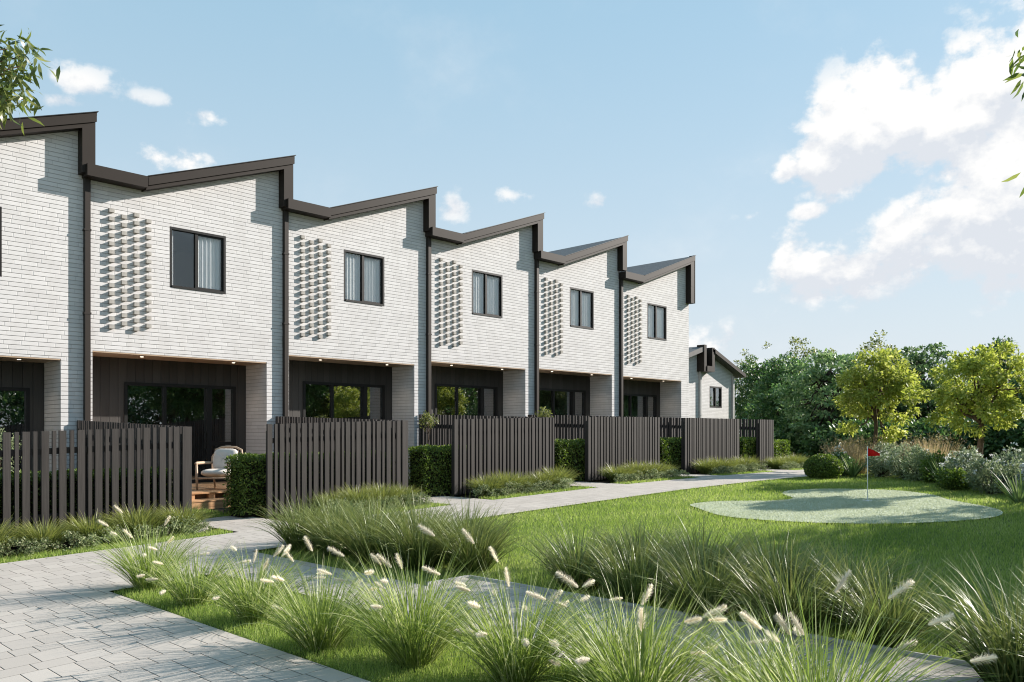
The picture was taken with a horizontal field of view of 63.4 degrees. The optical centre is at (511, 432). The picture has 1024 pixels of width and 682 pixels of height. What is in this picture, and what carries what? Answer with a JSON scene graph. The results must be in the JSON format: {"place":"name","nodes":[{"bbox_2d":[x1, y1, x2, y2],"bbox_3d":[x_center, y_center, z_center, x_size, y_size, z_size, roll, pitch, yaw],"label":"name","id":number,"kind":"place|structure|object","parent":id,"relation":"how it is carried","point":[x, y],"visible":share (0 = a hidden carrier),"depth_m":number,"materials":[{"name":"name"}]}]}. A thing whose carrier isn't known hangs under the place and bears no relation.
{"place":"outdoors","nodes":[
{"label":"outdoors","id":0,"kind":"place"},
{"bbox_2d":[70,505,218,589],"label":"fountain grass","id":1,"kind":"object","parent":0,"point":[138,582],"depth_m":8.57,"materials":[{"name":"plant"}]},
{"bbox_2d":[114,573,592,681],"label":"verge grass","id":2,"kind":"structure","parent":0,"point":[159,604],"depth_m":6.12,"materials":[{"name":"plant"}]},
{"bbox_2d":[189,470,806,550],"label":"paved path","id":3,"kind":"structure","parent":0,"point":[252,540],"depth_m":16.56,"materials":[{"name":"concrete"}]},
{"bbox_2d":[0,0,1023,433],"label":"sky","id":4,"kind":"structure","parent":0,"point":[832,172],"materials":[{"name":"blue"}]},
{"bbox_2d":[1,455,1023,681],"bbox_3d":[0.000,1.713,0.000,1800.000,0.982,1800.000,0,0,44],"label":"ground","id":5,"kind":"structure","parent":0,"point":[508,561],"depth_m":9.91,"materials":[{"name":"plant"}]},
{"bbox_2d":[0,25,60,133],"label":"gum tree","id":6,"kind":"object","parent":5,"relation":"on","point":[7,105],"visible":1,"depth_m":7.09,"materials":[{"name":"green plant"}]},
{"bbox_2d":[0,111,98,479],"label":"townhouse","id":7,"kind":"structure","parent":5,"relation":"on","point":[42,169],"depth_m":16.54,"materials":[{"name":"white brick"}]},
{"bbox_2d":[0,387,29,457],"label":"sliding door","id":8,"kind":"structure","parent":7,"relation":"in","point":[26,390],"depth_m":17.05,"materials":[{"name":"black metal"}]},
{"bbox_2d":[0,427,191,547],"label":"slatted fence","id":9,"kind":"object","parent":5,"relation":"on","point":[180,445],"visible":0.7,"depth_m":12.39,"materials":[{"name":"wood"}]},
{"bbox_2d":[0,528,213,558],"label":"bed soil","id":10,"kind":"structure","parent":5,"relation":"on","point":[64,546],"depth_m":11.86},
{"bbox_2d":[0,534,50,559],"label":"groundcover plant","id":11,"kind":"object","parent":10,"relation":"on","point":[3,548],"visible":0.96,"depth_m":10.88,"materials":[{"name":"green plant"}]},
{"bbox_2d":[9,516,78,551],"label":"grass tuft","id":12,"kind":"object","parent":10,"relation":"on","point":[52,533],"visible":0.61,"depth_m":11.37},
{"bbox_2d":[28,529,91,552],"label":"groundcover plant","id":13,"kind":"object","parent":10,"relation":"on","point":[75,536],"visible":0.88,"depth_m":11.34,"materials":[{"name":"green plant"}]},
{"bbox_2d":[0,466,172,546],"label":"box hedge","id":14,"kind":"object","parent":10,"relation":"on","point":[50,491],"visible":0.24,"depth_m":12.45,"materials":[{"name":"green plant"}]},
{"bbox_2d":[54,508,128,544],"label":"grass tuft","id":15,"kind":"object","parent":10,"relation":"on","point":[81,529],"visible":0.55,"depth_m":11.84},
{"bbox_2d":[97,500,175,538],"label":"grass tuft","id":16,"kind":"object","parent":10,"relation":"on","point":[140,518],"visible":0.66,"depth_m":12.26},
{"bbox_2d":[151,501,218,533],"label":"grass tuft","id":17,"kind":"object","parent":10,"relation":"on","point":[197,514],"visible":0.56,"depth_m":12.76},
{"bbox_2d":[23,548,210,590],"bbox_3d":[-4.783,1.607,9.957,2.900,0.044,1.180,0,0,44],"label":"paved link","id":18,"kind":"object","parent":5,"relation":"on","point":[81,569],"visible":0.62,"depth_m":9.88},
{"bbox_2d":[77,420,186,501],"bbox_3d":[-7.001,0.794,15.174,4.870,2.088,0.168,0,0,44],"label":"side fence","id":19,"kind":"object","parent":5,"relation":"on","point":[88,425],"visible":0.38,"depth_m":15.12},
{"bbox_2d":[0,561,369,681],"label":"paved forecourt","id":20,"kind":"structure","parent":5,"relation":"on","point":[55,627],"depth_m":6.47,"materials":[{"name":"stone"}]},
{"bbox_2d":[82,155,295,482],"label":"townhouse","id":21,"kind":"structure","parent":5,"relation":"on","point":[182,298],"depth_m":18.93,"materials":[{"name":"white brick"}]},
{"bbox_2d":[124,382,235,482],"bbox_3d":[-7.729,0.030,19.437,0.170,2.320,2.660,0,0,44],"label":"sliding door","id":22,"kind":"structure","parent":21,"relation":"in","point":[208,443],"depth_m":19.85,"materials":[{"name":"black metal"}]},
{"bbox_2d":[170,226,225,293],"bbox_3d":[-7.093,-3.860,18.707,0.131,1.540,1.304,0,0,44],"label":"window","id":23,"kind":"structure","parent":21,"relation":"in","point":[209,249],"depth_m":18.90,"materials":[{"name":"glass"}]},
{"bbox_2d":[125,538,255,606],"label":"fountain grass","id":24,"kind":"object","parent":5,"relation":"on","point":[184,591],"depth_m":7.79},
{"bbox_2d":[192,482,230,509],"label":"timber deck","id":25,"kind":"structure","parent":5,"relation":"on","point":[208,495],"depth_m":16.63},
{"bbox_2d":[194,446,242,489],"bbox_3d":[-6.118,0.737,17.422,0.771,0.911,0.855,0,0,6],"label":"armchair","id":26,"kind":"object","parent":25,"relation":"on","point":[218,457],"visible":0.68,"depth_m":17.53,"materials":[{"name":"fabric"}]},
{"bbox_2d":[201,516,287,531],"bbox_3d":[-4.547,1.499,13.809,2.100,0.038,1.100,0,0,44],"label":"paved entry","id":27,"kind":"object","parent":5,"relation":"on","point":[234,523],"visible":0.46,"depth_m":13.73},
{"bbox_2d":[168,535,329,622],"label":"fountain grass","id":28,"kind":"object","parent":5,"relation":"on","point":[235,602],"depth_m":7.11,"materials":[{"name":"plant"}]},
{"bbox_2d":[245,487,352,551],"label":"mat rush","id":29,"kind":"object","parent":5,"relation":"on","point":[285,531],"visible":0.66,"depth_m":10.69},
{"bbox_2d":[217,536,410,651],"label":"fountain grass","id":30,"kind":"object","parent":5,"relation":"on","point":[326,635],"depth_m":6.18,"materials":[{"name":"plant"}]},
{"bbox_2d":[266,420,407,517],"bbox_3d":[-3.233,0.769,15.625,0.168,2.034,3.120,0,0,44],"label":"slatted fence","id":31,"kind":"object","parent":5,"relation":"on","point":[391,437],"visible":0.71,"depth_m":15.42,"materials":[{"name":"wood"}]},
{"bbox_2d":[284,490,391,557],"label":"mat rush","id":32,"kind":"object","parent":5,"relation":"on","point":[314,534],"visible":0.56,"depth_m":10.21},
{"bbox_2d":[276,416,400,453],"bbox_3d":[-3.896,0.649,18.402,4.870,2.087,0.168,0,0,44],"label":"side fence","id":33,"kind":"object","parent":5,"relation":"on","point":[284,420],"visible":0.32,"depth_m":18.80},
{"bbox_2d":[257,503,427,520],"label":"bed soil","id":34,"kind":"structure","parent":5,"relation":"on","point":[299,514],"depth_m":14.68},
{"bbox_2d":[222,450,375,517],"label":"box hedge","id":35,"kind":"object","parent":34,"relation":"on","point":[247,483],"visible":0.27,"depth_m":14.63,"materials":[{"name":"green plant"}]},
{"bbox_2d":[329,484,385,508],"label":"grass tuft","id":36,"kind":"object","parent":34,"relation":"on","point":[359,494],"visible":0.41,"depth_m":15.11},
{"bbox_2d":[281,186,437,475],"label":"townhouse","id":37,"kind":"structure","parent":5,"relation":"on","point":[354,310],"depth_m":22.16,"materials":[{"name":"white brick"}]},
{"bbox_2d":[303,381,384,419],"bbox_3d":[-4.589,-0.190,22.730,0.130,2.320,2.660,0,0,44],"label":"sliding door","id":38,"kind":"structure","parent":37,"relation":"in","point":[331,385],"depth_m":23.01,"materials":[{"name":"black metal"}]},
{"bbox_2d":[344,249,383,305],"bbox_3d":[-3.939,-4.080,21.986,0.131,1.540,1.304,0,0,44],"label":"window","id":39,"kind":"structure","parent":37,"relation":"in","point":[363,272],"depth_m":21.97,"materials":[{"name":"glass"}]},
{"bbox_2d":[302,494,437,564],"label":"mat rush","id":40,"kind":"object","parent":5,"relation":"on","point":[362,548],"visible":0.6,"depth_m":9.63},
{"bbox_2d":[318,491,431,537],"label":"mat rush","id":41,"kind":"object","parent":5,"relation":"on","point":[378,505],"visible":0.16,"depth_m":11.02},
{"bbox_2d":[0,468,803,563],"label":"verge grass","id":42,"kind":"structure","parent":5,"relation":"on","point":[42,554],"depth_m":12.73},
{"bbox_2d":[302,531,525,668],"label":"fountain grass","id":43,"kind":"object","parent":5,"relation":"on","point":[405,639],"depth_m":5.71,"materials":[{"name":"plant"}]},
{"bbox_2d":[343,489,487,570],"bbox_3d":[-0.980,1.081,9.368,1.839,0.917,1.679,0,0,-43],"label":"mat rush","id":44,"kind":"object","parent":5,"relation":"on","point":[414,553],"visible":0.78,"depth_m":9.21,"materials":[{"name":"plant"}]},
{"bbox_2d":[351,486,479,543],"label":"mat rush","id":45,"kind":"object","parent":5,"relation":"on","point":[449,513],"visible":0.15,"depth_m":10.38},
{"bbox_2d":[402,492,530,548],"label":"mat rush","id":46,"kind":"object","parent":5,"relation":"on","point":[472,522],"visible":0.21,"depth_m":9.83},
{"bbox_2d":[403,499,544,573],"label":"mat rush","id":47,"kind":"object","parent":5,"relation":"on","point":[469,550],"visible":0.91,"depth_m":9.01,"materials":[{"name":"plant"}]},
{"bbox_2d":[419,414,541,445],"bbox_3d":[-0.790,0.530,21.631,4.870,2.088,0.168,0,0,44],"label":"side fence","id":48,"kind":"object","parent":5,"relation":"on","point":[440,433],"visible":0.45,"depth_m":22.56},
{"bbox_2d":[425,212,544,417],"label":"townhouse","id":49,"kind":"structure","parent":5,"relation":"on","point":[479,322],"depth_m":25.51,"materials":[{"name":"white brick"}]},
{"bbox_2d":[435,384,497,415],"bbox_3d":[-1.435,-0.320,26.009,0.130,2.320,2.660,0,0,44],"label":"sliding door","id":50,"kind":"structure","parent":49,"relation":"in","point":[480,388],"depth_m":26.40,"materials":[{"name":"black metal"}]},
{"bbox_2d":[472,269,501,317],"bbox_3d":[-0.785,-4.210,25.266,0.131,1.540,1.304,0,0,44],"label":"window","id":51,"kind":"structure","parent":49,"relation":"in","point":[492,282],"depth_m":25.31,"materials":[{"name":"glass"}]},
{"bbox_2d":[451,417,553,496],"bbox_3d":[-0.162,0.644,18.818,0.168,2.020,3.220,0,0,44],"label":"slatted fence","id":52,"kind":"object","parent":5,"relation":"on","point":[526,444],"visible":0.78,"depth_m":18.60,"materials":[{"name":"wood"}]},
{"bbox_2d":[451,487,577,498],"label":"bed soil","id":53,"kind":"structure","parent":5,"relation":"on","point":[468,496],"depth_m":17.87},
{"bbox_2d":[408,444,498,496],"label":"box hedge","id":54,"kind":"object","parent":53,"relation":"on","point":[429,468],"visible":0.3,"depth_m":17.62,"materials":[{"name":"green plant"}]},
{"bbox_2d":[462,472,511,496],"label":"grass tuft","id":55,"kind":"object","parent":53,"relation":"on","point":[493,484],"visible":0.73,"depth_m":17.50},
{"bbox_2d":[528,415,622,444],"bbox_3d":[2.316,0.467,24.860,4.870,2.085,0.168,0,0,44],"label":"side fence","id":56,"kind":"object","parent":5,"relation":"on","point":[566,424],"visible":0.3,"depth_m":25.31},
{"bbox_2d":[534,235,628,438],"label":"townhouse","id":57,"kind":"structure","parent":5,"relation":"on","point":[576,330],"depth_m":28.89,"materials":[{"name":"white brick"}]},
{"bbox_2d":[539,388,585,438],"bbox_3d":[1.719,-0.370,29.288,0.130,2.320,2.660,0,0,44],"label":"sliding door","id":58,"kind":"structure","parent":57,"relation":"in","point":[572,392],"depth_m":29.71,"materials":[{"name":"black metal"}]},
{"bbox_2d":[570,287,593,329],"bbox_3d":[2.370,-4.260,28.545,0.131,1.540,1.304,0,0,44],"label":"window","id":59,"kind":"structure","parent":57,"relation":"in","point":[586,297],"depth_m":28.63,"materials":[{"name":"glass"}]},
{"bbox_2d":[515,513,647,591],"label":"mat rush","id":60,"kind":"object","parent":5,"relation":"on","point":[554,565],"visible":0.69,"depth_m":8.02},
{"bbox_2d":[523,583,696,680],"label":"fountain grass","id":61,"kind":"object","parent":5,"relation":"on","point":[609,631],"depth_m":5.42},
{"bbox_2d":[585,417,659,481],"bbox_3d":[2.961,0.557,22.065,0.168,1.974,3.170,0,0,44],"label":"slatted fence","id":62,"kind":"object","parent":5,"relation":"on","point":[615,441],"visible":0.8,"depth_m":21.79,"materials":[{"name":"wood"}]},
{"bbox_2d":[589,478,678,482],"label":"bed soil","id":63,"kind":"structure","parent":5,"relation":"on","point":[603,481],"depth_m":21.21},
{"bbox_2d":[554,438,607,481],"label":"box hedge","id":64,"kind":"object","parent":63,"relation":"on","point":[568,452],"visible":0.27,"depth_m":20.83,"materials":[{"name":"green plant"}]},
{"bbox_2d":[560,518,726,603],"bbox_3d":[1.105,1.127,7.562,1.629,0.813,1.487,0,0,0],"label":"mat rush","id":65,"kind":"object","parent":5,"relation":"on","point":[627,581],"visible":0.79,"depth_m":7.39,"materials":[{"name":"plant"}]},
{"bbox_2d":[574,505,716,575],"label":"mat rush","id":66,"kind":"object","parent":5,"relation":"on","point":[637,537],"visible":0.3,"depth_m":8.44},
{"bbox_2d":[619,255,695,417],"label":"townhouse","id":67,"kind":"structure","parent":5,"relation":"on","point":[656,299],"depth_m":32.25,"materials":[{"name":"white brick"}]},
{"bbox_2d":[647,303,666,340],"bbox_3d":[5.524,-4.240,31.824,0.131,1.540,1.304,0,0,44],"label":"window","id":68,"kind":"structure","parent":67,"relation":"in","point":[656,314],"depth_m":31.79,"materials":[{"name":"glass"}]},
{"bbox_2d":[615,416,718,437],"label":"side fence","id":69,"kind":"object","parent":5,"relation":"on","point":[673,425],"visible":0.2,"depth_m":28.04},
{"bbox_2d":[427,575,976,666],"bbox_3d":[1.295,1.577,6.712,5.440,0.146,0.570,0,0,44],"label":"path edging","id":70,"kind":"object","parent":5,"relation":"on","point":[935,657],"visible":0.22,"depth_m":6.88,"materials":[{"name":"concrete"}]},
{"bbox_2d":[627,506,790,589],"bbox_3d":[1.800,1.097,7.869,1.597,0.824,1.700,0,0,-7],"label":"mat rush","id":71,"kind":"object","parent":5,"relation":"on","point":[705,545],"visible":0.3,"depth_m":7.79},
{"bbox_2d":[681,418,738,473],"bbox_3d":[6.067,0.532,25.293,0.168,1.945,3.170,0,0,44],"label":"slatted fence","id":72,"kind":"object","parent":5,"relation":"on","point":[706,438],"visible":0.76,"depth_m":24.99,"materials":[{"name":"wood"}]},
{"bbox_2d":[624,522,797,618],"bbox_3d":[1.642,1.141,6.934,1.553,0.790,1.637,0,0,-14],"label":"mat rush","id":73,"kind":"object","parent":5,"relation":"on","point":[708,594],"visible":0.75,"depth_m":6.83,"materials":[{"name":"plant"}]},
{"bbox_2d":[689,345,745,418],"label":"gabled house","id":74,"kind":"structure","parent":5,"relation":"on","point":[714,373],"depth_m":49.76,"materials":[{"name":"white brick"}]},
{"bbox_2d":[739,436,755,460],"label":"box hedge","id":75,"kind":"object","parent":5,"relation":"on","point":[747,446],"visible":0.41,"depth_m":27.33,"materials":[{"name":"green plant"}]},
{"bbox_2d":[650,599,866,681],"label":"fountain grass","id":76,"kind":"object","parent":5,"relation":"on","point":[736,665],"depth_m":4.81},
{"bbox_2d":[735,355,791,435],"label":"broadleaf tree","id":77,"kind":"object","parent":5,"relation":"on","point":[748,387],"visible":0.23,"depth_m":55.82,"materials":[{"name":"green plant"}]},
{"bbox_2d":[756,419,773,468],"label":"slatted fence","id":78,"kind":"object","parent":5,"relation":"on","point":[764,439],"visible":0.91,"depth_m":27.60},
{"bbox_2d":[741,383,822,442],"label":"broadleaf tree","id":79,"kind":"object","parent":5,"relation":"on","point":[763,402],"visible":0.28,"depth_m":41.57,"materials":[{"name":"green plant"}]},
{"bbox_2d":[747,351,819,413],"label":"broadleaf tree","id":80,"kind":"object","parent":5,"relation":"on","point":[768,378],"visible":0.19,"depth_m":48.56,"materials":[{"name":"green plant"}]},
{"bbox_2d":[700,514,867,602],"bbox_3d":[2.330,1.105,7.330,1.487,0.813,1.629,0,0,-22],"label":"mat rush","id":81,"kind":"object","parent":5,"relation":"on","point":[791,562],"visible":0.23,"depth_m":7.22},
{"bbox_2d":[739,415,835,457],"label":"thicket","id":82,"kind":"object","parent":5,"relation":"on","point":[782,428],"visible":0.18,"depth_m":38.75,"materials":[{"name":"green plant"}]},
{"bbox_2d":[691,529,895,634],"bbox_3d":[2.194,1.139,6.443,1.635,0.793,1.535,0,0,-29],"label":"mat rush","id":83,"kind":"object","parent":5,"relation":"on","point":[770,589],"visible":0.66,"depth_m":6.33,"materials":[{"name":"plant"}]},
{"bbox_2d":[803,453,843,478],"bbox_3d":[8.104,0.872,21.600,1.034,0.683,1.016,0,0,44],"label":"topiary ball","id":84,"kind":"object","parent":5,"relation":"on","point":[823,466],"visible":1,"depth_m":21.29,"materials":[{"name":"green plant"}]},
{"bbox_2d":[770,348,885,444],"bbox_3d":[14.334,-1.286,37.988,4.952,5.320,5.926,0,0,41],"label":"layered tree","id":85,"kind":"object","parent":5,"relation":"on","point":[824,381],"visible":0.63,"depth_m":37.42,"materials":[{"name":"green plant"}]},
{"bbox_2d":[658,569,1000,681],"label":"fountain grass","id":86,"kind":"object","parent":5,"relation":"on","point":[786,674],"depth_m":4.14,"materials":[{"name":"plant"}]},
{"bbox_2d":[690,489,1002,522],"bbox_3d":[6.210,1.274,14.831,4.718,0.133,6.223,0,0,44],"label":"putting green","id":87,"kind":"object","parent":5,"relation":"on","point":[819,506],"visible":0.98,"depth_m":14.04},
{"bbox_2d":[797,417,912,456],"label":"thicket","id":88,"kind":"object","parent":5,"relation":"on","point":[812,445],"visible":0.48,"depth_m":35.09,"materials":[{"name":"green plant"}]},
{"bbox_2d":[774,533,949,620],"bbox_3d":[2.746,1.137,6.754,1.556,0.751,1.475,0,0,-37],"label":"mat rush","id":89,"kind":"object","parent":5,"relation":"on","point":[894,585],"visible":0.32,"depth_m":6.70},
{"bbox_2d":[863,446,894,478],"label":"grey shrub","id":90,"kind":"object","parent":5,"relation":"on","point":[876,468],"visible":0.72,"depth_m":22.11,"materials":[{"name":"green plant"}]},
{"bbox_2d":[832,348,929,447],"bbox_3d":[10.905,-0.607,24.572,2.656,3.933,2.781,0,0,19],"label":"golden tree","id":91,"kind":"object","parent":5,"relation":"on","point":[872,378],"visible":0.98,"depth_m":24.14,"materials":[{"name":"green plant"}]},
{"bbox_2d":[795,543,982,649],"bbox_3d":[2.754,1.168,5.979,1.466,0.731,1.338,0,0,-44],"label":"mat rush","id":92,"kind":"object","parent":5,"relation":"on","point":[852,610],"visible":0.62,"depth_m":5.88,"materials":[{"name":"plant"}]},
{"bbox_2d":[883,442,928,478],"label":"grey shrub","id":93,"kind":"object","parent":5,"relation":"on","point":[894,463],"visible":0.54,"depth_m":21.38,"materials":[{"name":"green plant"}]},
{"bbox_2d":[898,447,935,481],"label":"grey shrub","id":94,"kind":"object","parent":5,"relation":"on","point":[907,461],"visible":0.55,"depth_m":20.52,"materials":[{"name":"green plant"}]},
{"bbox_2d":[857,417,977,456],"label":"thicket","id":95,"kind":"object","parent":5,"relation":"on","point":[914,430],"visible":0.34,"depth_m":34.22,"materials":[{"name":"green plant"}]},
{"bbox_2d":[871,342,969,421],"bbox_3d":[19.907,-1.520,40.132,5.973,5.794,4.851,0,0,-33],"label":"layered tree","id":96,"kind":"object","parent":5,"relation":"on","point":[920,363],"visible":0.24,"depth_m":39.34,"materials":[{"name":"green plant"}]},
{"bbox_2d":[918,449,952,483],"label":"dark shrub","id":97,"kind":"object","parent":5,"relation":"on","point":[924,470],"visible":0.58,"depth_m":19.50,"materials":[{"name":"green plant"}]},
{"bbox_2d":[927,466,972,491],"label":"shrub","id":98,"kind":"object","parent":5,"relation":"on","point":[953,477],"visible":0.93,"depth_m":17.30,"materials":[{"name":"green plant"}]},
{"bbox_2d":[880,552,1023,681],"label":"mat rush","id":99,"kind":"object","parent":5,"relation":"on","point":[1003,666],"visible":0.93,"depth_m":5.02,"materials":[{"name":"plant"}]},
{"bbox_2d":[906,411,1012,459],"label":"thicket","id":100,"kind":"object","parent":5,"relation":"on","point":[943,428],"visible":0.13,"depth_m":34.47,"materials":[{"name":"green plant"}]},
{"bbox_2d":[901,341,1023,458],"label":"golden tree","id":101,"kind":"object","parent":5,"relation":"on","point":[998,401],"visible":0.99,"depth_m":20.12,"materials":[{"name":"green plant"}]},
{"bbox_2d":[939,445,988,488],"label":"flowering shrub","id":102,"kind":"object","parent":5,"relation":"on","point":[960,459],"visible":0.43,"depth_m":17.90,"materials":[{"name":"green plant"}]},
{"bbox_2d":[959,414,1023,460],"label":"thicket","id":103,"kind":"object","parent":5,"relation":"on","point":[995,440],"visible":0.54,"depth_m":33.15,"materials":[{"name":"green plant"}]},
{"bbox_2d":[960,335,1022,398],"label":"broadleaf tree","id":104,"kind":"object","parent":5,"relation":"on","point":[1005,366],"visible":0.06,"depth_m":45.99,"materials":[{"name":"green plant"}]},
{"bbox_2d":[961,457,1023,496],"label":"grey shrub","id":105,"kind":"object","parent":5,"relation":"on","point":[977,478],"visible":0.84,"depth_m":16.28,"materials":[{"name":"green plant"}]},
{"bbox_2d":[984,442,1023,485],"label":"flowering shrub","id":106,"kind":"object","parent":5,"relation":"on","point":[1019,453],"visible":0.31,"depth_m":17.04,"materials":[{"name":"green plant"}]},
{"bbox_2d":[990,469,1023,502],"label":"flax plant","id":107,"kind":"object","parent":5,"relation":"on","point":[1018,489],"visible":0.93,"depth_m":14.63,"materials":[{"name":"green plant"}]},
{"bbox_2d":[1002,29,1023,197],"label":"gum tree","id":108,"kind":"object","parent":5,"relation":"on","point":[1014,75],"visible":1,"depth_m":6.11,"materials":[{"name":"green plant"}]},
{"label":"bed soil","id":109,"kind":"structure","parent":5,"relation":"on","visible":0},
{"bbox_2d":[660,437,699,473],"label":"box hedge","id":110,"kind":"object","parent":109,"relation":"on","point":[670,450],"visible":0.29,"depth_m":24.05,"materials":[{"name":"green plant"}]},
{"bbox_2d":[119,539,911,681],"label":"paved side path","id":111,"kind":"structure","parent":0,"point":[250,554],"depth_m":8.70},
{"bbox_2d":[416,524,639,681],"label":"fountain grass","id":112,"kind":"object","parent":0,"point":[507,663],"depth_m":5.27,"materials":[{"name":"plant"}]},
{"bbox_2d":[484,555,784,681],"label":"fountain grass","id":113,"kind":"object","parent":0,"point":[626,670],"depth_m":4.70,"materials":[{"name":"plant"}]},
{"bbox_2d":[433,577,987,681],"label":"paved side path","id":114,"kind":"structure","parent":0,"point":[948,673],"depth_m":6.33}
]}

